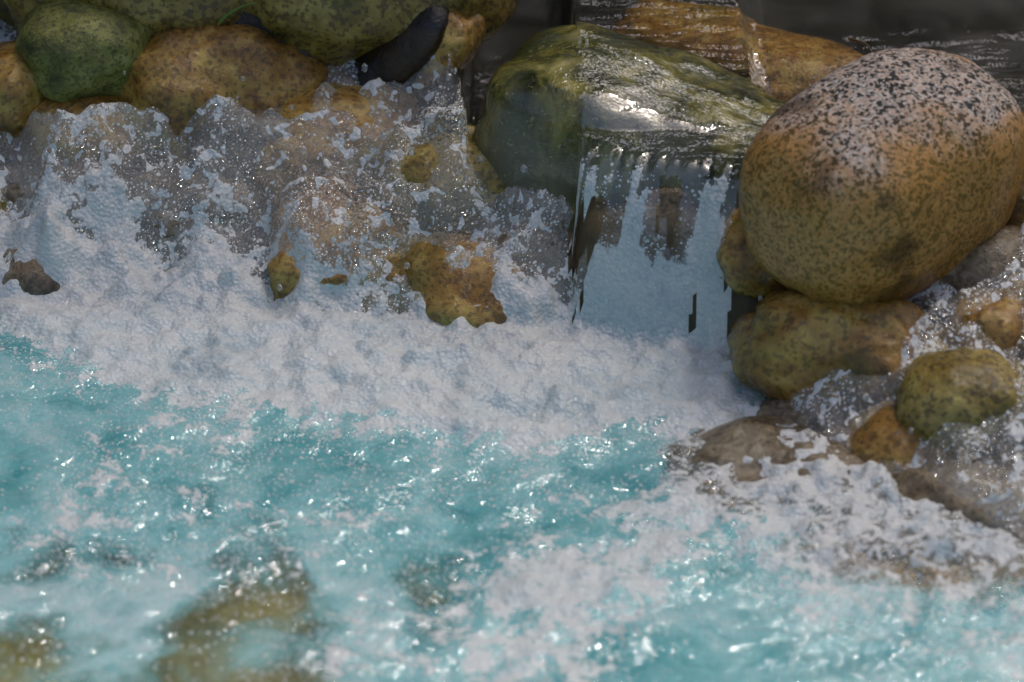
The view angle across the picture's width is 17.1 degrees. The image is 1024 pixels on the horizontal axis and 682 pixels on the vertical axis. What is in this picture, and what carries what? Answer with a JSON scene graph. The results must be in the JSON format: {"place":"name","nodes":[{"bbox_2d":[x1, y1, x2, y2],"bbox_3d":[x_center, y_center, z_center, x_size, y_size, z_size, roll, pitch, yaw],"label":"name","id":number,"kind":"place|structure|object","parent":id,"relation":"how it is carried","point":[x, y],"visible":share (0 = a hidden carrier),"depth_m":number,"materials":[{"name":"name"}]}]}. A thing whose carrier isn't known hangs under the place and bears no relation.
{"place":"outdoors","nodes":[
{"label":"outdoors","id":0,"kind":"place"},
{"bbox_2d":[0,0,1023,681],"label":"stream water","id":1,"kind":"structure","parent":0,"point":[222,470],"depth_m":3.00,"materials":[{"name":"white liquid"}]},
{"bbox_2d":[7,63,1023,463],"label":"water spray","id":2,"kind":"object","parent":1,"relation":"on","point":[403,235],"visible":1,"depth_m":3.20,"materials":[{"name":"white liquid"}]},
{"bbox_2d":[753,24,863,101],"bbox_3d":[0.242,-0.262,3.382,0.301,0.084,0.143,11,31,19],"label":"submerged rock","id":3,"kind":"object","parent":1,"relation":"in","point":[794,64],"visible":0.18,"depth_m":3.33,"materials":[{"name":"brown stone"}]},
{"bbox_2d":[849,37,872,52],"bbox_3d":[0.337,-0.284,3.289,0.006,0.011,0.058,-10,31,-17],"label":"dry twig","id":4,"kind":"object","parent":3,"relation":"on","point":[857,41],"visible":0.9,"depth_m":3.29,"materials":[{"name":"brown wood"}]},
{"bbox_2d":[894,348,1019,438],"bbox_3d":[0.391,0.058,2.976,0.120,0.103,0.106,0,29,0],"label":"round rock","id":5,"kind":"object","parent":1,"relation":"in","point":[936,390],"visible":0.66,"depth_m":2.93,"materials":[{"name":"green stone"}]},
{"bbox_2d":[1006,112,1023,224],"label":"edge rock","id":6,"kind":"object","parent":1,"relation":"on","point":[1016,217],"visible":0.07,"depth_m":3.10,"materials":[{"name":"brown stone"}]},
{"bbox_2d":[561,0,757,338],"bbox_3d":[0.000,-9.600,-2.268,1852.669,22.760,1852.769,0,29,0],"label":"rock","id":7,"kind":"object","parent":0,"point":[589,227],"visible":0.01,"depth_m":3.14,"materials":[{"name":"stone"}]},
{"bbox_2d":[0,201,5,212],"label":"cobble","id":8,"kind":"object","parent":7,"relation":"on","point":[3,206],"visible":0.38,"depth_m":3.27,"materials":[{"name":"stone"}]},
{"bbox_2d":[6,181,24,202],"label":"grey rock","id":9,"kind":"object","parent":7,"relation":"on","point":[14,193],"visible":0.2,"depth_m":3.27,"materials":[{"name":"grey stone"}]},
{"bbox_2d":[0,40,45,135],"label":"orange rock","id":10,"kind":"object","parent":7,"relation":"on","point":[22,97],"visible":0.44,"depth_m":3.28,"materials":[{"name":"brown stone"}]},
{"bbox_2d":[2,248,60,294],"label":"cobble","id":11,"kind":"object","parent":7,"relation":"on","point":[31,276],"visible":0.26,"depth_m":3.21,"materials":[{"name":"grey stone"}]},
{"bbox_2d":[27,96,122,119],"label":"cobble","id":12,"kind":"object","parent":7,"relation":"on","point":[76,106],"visible":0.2,"depth_m":3.29,"materials":[{"name":"brown stone"}]},
{"bbox_2d":[15,0,151,101],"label":"mossy rock","id":13,"kind":"object","parent":12,"relation":"on","point":[68,50],"visible":0.9,"depth_m":3.27,"materials":[{"name":"green stone"}]},
{"bbox_2d":[0,0,242,37],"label":"mossy rock","id":14,"kind":"object","parent":7,"relation":"on","point":[156,17],"visible":0.18,"depth_m":3.29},
{"bbox_2d":[156,220,179,238],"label":"cobble","id":15,"kind":"object","parent":7,"relation":"on","point":[171,224],"visible":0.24,"depth_m":3.24,"materials":[{"name":"grey stone"}]},
{"bbox_2d":[119,24,328,135],"bbox_3d":[-0.284,-0.241,3.369,0.239,0.178,0.182,-6,30,-10],"label":"orange rock","id":16,"kind":"object","parent":7,"relation":"on","point":[178,77],"visible":0.32,"depth_m":3.29,"materials":[{"name":"brown stone"}]},
{"bbox_2d":[248,105,282,116],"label":"cobble","id":17,"kind":"object","parent":7,"relation":"on","point":[257,112],"visible":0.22,"depth_m":3.29,"materials":[{"name":"brown stone"}]},
{"bbox_2d":[235,10,327,64],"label":"dark rock","id":18,"kind":"object","parent":7,"relation":"on","point":[250,19],"visible":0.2,"depth_m":3.31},
{"bbox_2d":[217,2,254,25],"bbox_3d":[-0.256,-0.304,3.169,0.058,0.042,0.006,26,38,37],"label":"green twig stem","id":19,"kind":"object","parent":18,"relation":"attached to","point":[224,17],"visible":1,"depth_m":3.17,"materials":[{"name":"green plant"}]},
{"bbox_2d":[281,83,373,139],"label":"rock","id":20,"kind":"object","parent":7,"relation":"on","point":[352,101],"visible":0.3,"depth_m":3.29,"materials":[{"name":"brown stone"}]},
{"bbox_2d":[267,252,404,300],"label":"rock","id":21,"kind":"object","parent":7,"relation":"on","point":[283,271],"visible":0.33,"depth_m":3.19,"materials":[{"name":"brown stone"}]},
{"bbox_2d":[242,0,517,65],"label":"ochre rock","id":22,"kind":"object","parent":7,"relation":"on","point":[335,32],"visible":0.65,"depth_m":3.29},
{"bbox_2d":[355,5,448,85],"bbox_3d":[-0.125,-0.283,3.354,0.158,0.167,0.119,0,29,0],"label":"rock","id":23,"kind":"object","parent":7,"relation":"on","point":[408,52],"visible":0.36,"depth_m":3.29,"materials":[{"name":"black stone"}]},
{"bbox_2d":[402,134,504,193],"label":"cobble","id":24,"kind":"object","parent":7,"relation":"on","point":[419,165],"visible":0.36,"depth_m":3.22,"materials":[{"name":"brown stone"}]},
{"bbox_2d":[405,241,506,327],"bbox_3d":[-0.041,-0.041,3.215,0.122,0.115,0.182,-16,33,-26],"label":"cobble","id":25,"kind":"object","parent":7,"relation":"on","point":[448,298],"visible":0.35,"depth_m":3.17,"materials":[{"name":"brown stone"}]},
{"bbox_2d":[435,12,485,69],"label":"rock","id":26,"kind":"object","parent":7,"relation":"on","point":[463,37],"visible":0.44,"depth_m":3.29,"materials":[{"name":"brown stone"}]},
{"bbox_2d":[468,124,474,133],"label":"orange rock","id":27,"kind":"object","parent":7,"relation":"on","point":[471,128],"visible":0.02,"depth_m":3.31,"materials":[{"name":"brown stone"}]},
{"bbox_2d":[497,231,575,280],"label":"rock","id":28,"kind":"object","parent":7,"relation":"on","point":[503,237],"visible":0.14,"depth_m":3.19,"materials":[{"name":"stone"}]},
{"bbox_2d":[472,25,785,233],"bbox_3d":[0.144,-0.147,3.260,0.387,0.266,0.209,12,32,20],"label":"ledge rock","id":29,"kind":"object","parent":7,"relation":"on","point":[532,108],"visible":0.29,"depth_m":3.19,"materials":[{"name":"green stone"}]},
{"bbox_2d":[656,187,681,214],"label":"rock","id":30,"kind":"object","parent":29,"relation":"on","point":[670,198],"visible":0.09,"depth_m":3.14,"materials":[{"name":"brown stone"}]},
{"bbox_2d":[727,311,755,360],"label":"cobble","id":31,"kind":"object","parent":7,"relation":"on","point":[741,326],"visible":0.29,"depth_m":3.06,"materials":[{"name":"stone"}]},
{"bbox_2d":[716,208,782,298],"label":"cobble","id":32,"kind":"object","parent":7,"relation":"on","point":[745,274],"visible":0.26,"depth_m":3.06,"materials":[{"name":"brown stone"}]},
{"bbox_2d":[692,414,863,481],"bbox_3d":[0.239,0.128,2.999,0.208,0.123,0.162,-14,33,-24],"label":"rock","id":33,"kind":"object","parent":7,"relation":"on","point":[737,440],"visible":0.26,"depth_m":2.95,"materials":[{"name":"brown stone"}]},
{"bbox_2d":[756,398,803,424],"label":"cobble","id":34,"kind":"object","parent":7,"relation":"on","point":[781,408],"visible":0.23,"depth_m":3.01,"materials":[{"name":"stone"}]},
{"bbox_2d":[731,287,924,400],"bbox_3d":[0.290,0.006,3.047,0.184,0.116,0.122,6,30,10],"label":"orange rock","id":35,"kind":"object","parent":34,"relation":"on","point":[793,342],"visible":0.67,"depth_m":3.00,"materials":[{"name":"brown stone"}]},
{"bbox_2d":[738,48,1023,304],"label":"granite boulder","id":36,"kind":"object","parent":35,"relation":"on","point":[887,174],"visible":0.98,"depth_m":2.99,"materials":[{"name":"brown stone"}]},
{"bbox_2d":[891,468,988,525],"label":"rock","id":37,"kind":"object","parent":7,"relation":"on","point":[915,484],"visible":0.21,"depth_m":2.90,"materials":[{"name":"brown stone"}]},
{"bbox_2d":[940,225,1019,291],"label":"cobble","id":38,"kind":"object","parent":7,"relation":"on","point":[990,258],"visible":0.27,"depth_m":3.04,"materials":[{"name":"stone"}]},
{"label":"rock","id":39,"kind":"object","parent":7,"relation":"on","visible":0},
{"bbox_2d":[962,298,1023,348],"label":"cobble","id":40,"kind":"object","parent":39,"relation":"on","point":[1000,322],"visible":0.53,"depth_m":3.00,"materials":[{"name":"brown stone"}]},
{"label":"shallow stone","id":41,"kind":"object","parent":7,"relation":"on","visible":0},
{"bbox_2d":[849,404,918,463],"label":"cobble","id":42,"kind":"object","parent":41,"relation":"on","point":[882,434],"visible":0.36,"depth_m":2.95,"materials":[{"name":"brown stone"}]}
]}

